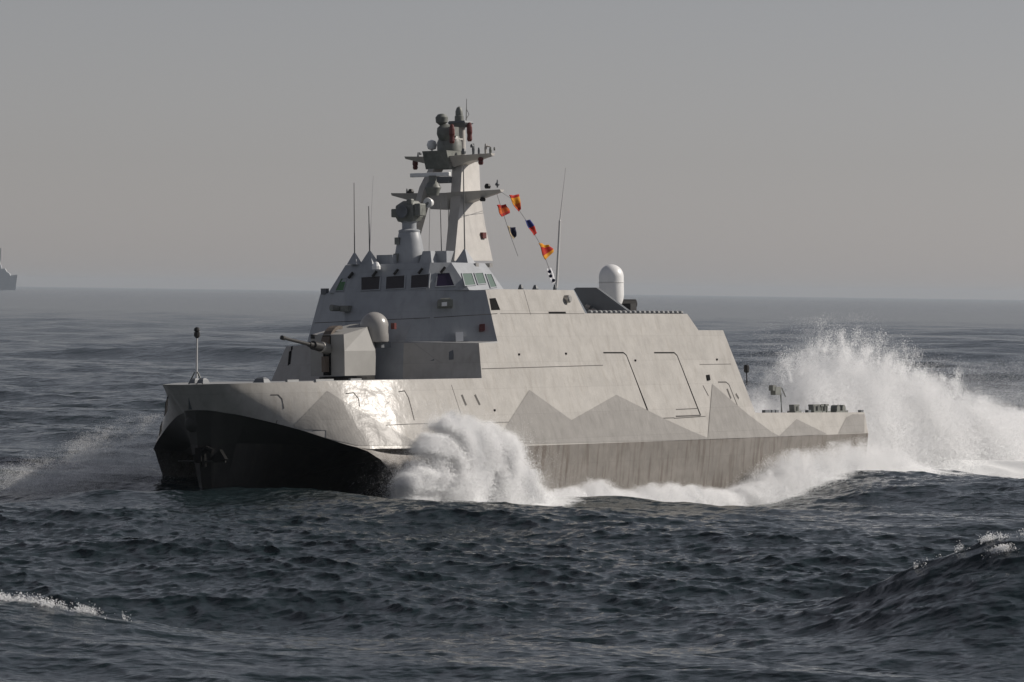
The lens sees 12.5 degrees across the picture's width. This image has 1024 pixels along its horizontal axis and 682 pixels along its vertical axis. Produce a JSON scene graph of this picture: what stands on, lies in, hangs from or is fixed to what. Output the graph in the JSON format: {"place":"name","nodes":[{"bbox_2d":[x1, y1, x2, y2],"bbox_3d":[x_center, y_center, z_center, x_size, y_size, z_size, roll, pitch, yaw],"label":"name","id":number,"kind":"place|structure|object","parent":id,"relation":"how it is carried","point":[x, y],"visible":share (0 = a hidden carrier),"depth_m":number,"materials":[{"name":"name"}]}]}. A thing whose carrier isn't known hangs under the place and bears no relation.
{"place":"outdoors","nodes":[
{"label":"outdoors","id":0,"kind":"place"},
{"bbox_2d":[0,413,191,493],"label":"bow mist","id":1,"kind":"structure","parent":0,"point":[79,457],"depth_m":221.65,"materials":[{"name":"white liquid"}]},
{"bbox_2d":[362,399,599,503],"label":"bow mist","id":2,"kind":"structure","parent":0,"point":[466,460],"depth_m":217.45,"materials":[{"name":"white liquid"}]},
{"bbox_2d":[0,286,1023,681],"bbox_3d":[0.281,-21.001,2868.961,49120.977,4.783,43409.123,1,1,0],"label":"sea","id":3,"kind":"structure","parent":0,"point":[826,582],"depth_m":172.58,"materials":[{"name":"blue liquid"}]},
{"bbox_2d":[0,248,16,289],"bbox_3d":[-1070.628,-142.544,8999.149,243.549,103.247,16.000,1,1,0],"label":"distant warship","id":4,"kind":"object","parent":3,"relation":"on","point":[8,281],"visible":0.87,"depth_m":8995.38,"materials":[{"name":"grey metal"}]},
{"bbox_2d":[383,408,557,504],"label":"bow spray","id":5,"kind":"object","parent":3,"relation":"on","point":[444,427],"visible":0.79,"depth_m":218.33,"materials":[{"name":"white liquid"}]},
{"bbox_2d":[153,99,867,494],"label":"warship","id":6,"kind":"object","parent":3,"relation":"on","point":[615,385],"visible":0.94,"depth_m":231.35,"materials":[{"name":"grey paint"}]},
{"bbox_2d":[497,204,509,216],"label":"signal flag","id":7,"kind":"object","parent":6,"relation":"attached to","point":[505,209],"visible":1,"depth_m":237.88,"materials":[{"name":"red fabric"}]},
{"bbox_2d":[507,226,516,238],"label":"signal flag","id":8,"kind":"object","parent":6,"relation":"attached to","point":[513,232],"visible":1,"depth_m":238.69,"materials":[{"name":"black fabric"}]},
{"bbox_2d":[509,194,520,210],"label":"signal flag","id":9,"kind":"object","parent":6,"relation":"attached to","point":[516,201],"visible":1,"depth_m":238.39,"materials":[{"name":"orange fabric"}]},
{"bbox_2d":[525,220,536,234],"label":"signal flag","id":10,"kind":"object","parent":6,"relation":"attached to","point":[531,226],"visible":1,"depth_m":239.76,"materials":[{"name":"blue fabric"}]},
{"bbox_2d":[539,243,553,259],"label":"signal flag","id":11,"kind":"object","parent":6,"relation":"attached to","point":[548,250],"visible":1,"depth_m":241.39,"materials":[{"name":"orange fabric"}]},
{"bbox_2d":[547,268,554,284],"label":"signal flag","id":12,"kind":"object","parent":6,"relation":"attached to","point":[551,275],"visible":1,"depth_m":241.83,"materials":[{"name":"white fabric"}]},
{"bbox_2d":[0,529,1023,620],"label":"crest foam","id":13,"kind":"object","parent":3,"relation":"on","point":[84,609],"visible":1,"depth_m":126.12,"materials":[{"name":"white liquid"}]},
{"bbox_2d":[536,477,779,505],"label":"hull wash","id":14,"kind":"object","parent":3,"relation":"on","point":[671,492],"visible":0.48,"depth_m":236.99,"materials":[{"name":"white liquid"}]},
{"bbox_2d":[772,315,968,397],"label":"spray jets","id":15,"kind":"object","parent":3,"relation":"on","point":[865,352],"visible":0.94,"depth_m":289.59,"materials":[{"name":"white liquid"}]},
{"bbox_2d":[721,434,1023,504],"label":"quarter wash","id":16,"kind":"object","parent":3,"relation":"on","point":[789,477],"visible":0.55,"depth_m":252.03,"materials":[{"name":"white liquid"}]},
{"bbox_2d":[747,341,1023,470],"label":"stern spray","id":17,"kind":"object","parent":3,"relation":"on","point":[1007,446],"visible":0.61,"depth_m":291.04,"materials":[{"name":"white liquid"}]},
{"bbox_2d":[0,0,1023,299],"label":"sky","id":18,"kind":"structure","parent":0,"point":[770,148],"materials":[{"name":"grey"}]},
{"bbox_2d":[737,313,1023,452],"bbox_3d":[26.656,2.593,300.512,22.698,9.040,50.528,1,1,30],"label":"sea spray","id":19,"kind":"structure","parent":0,"point":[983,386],"depth_m":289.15,"materials":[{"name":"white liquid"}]}
]}

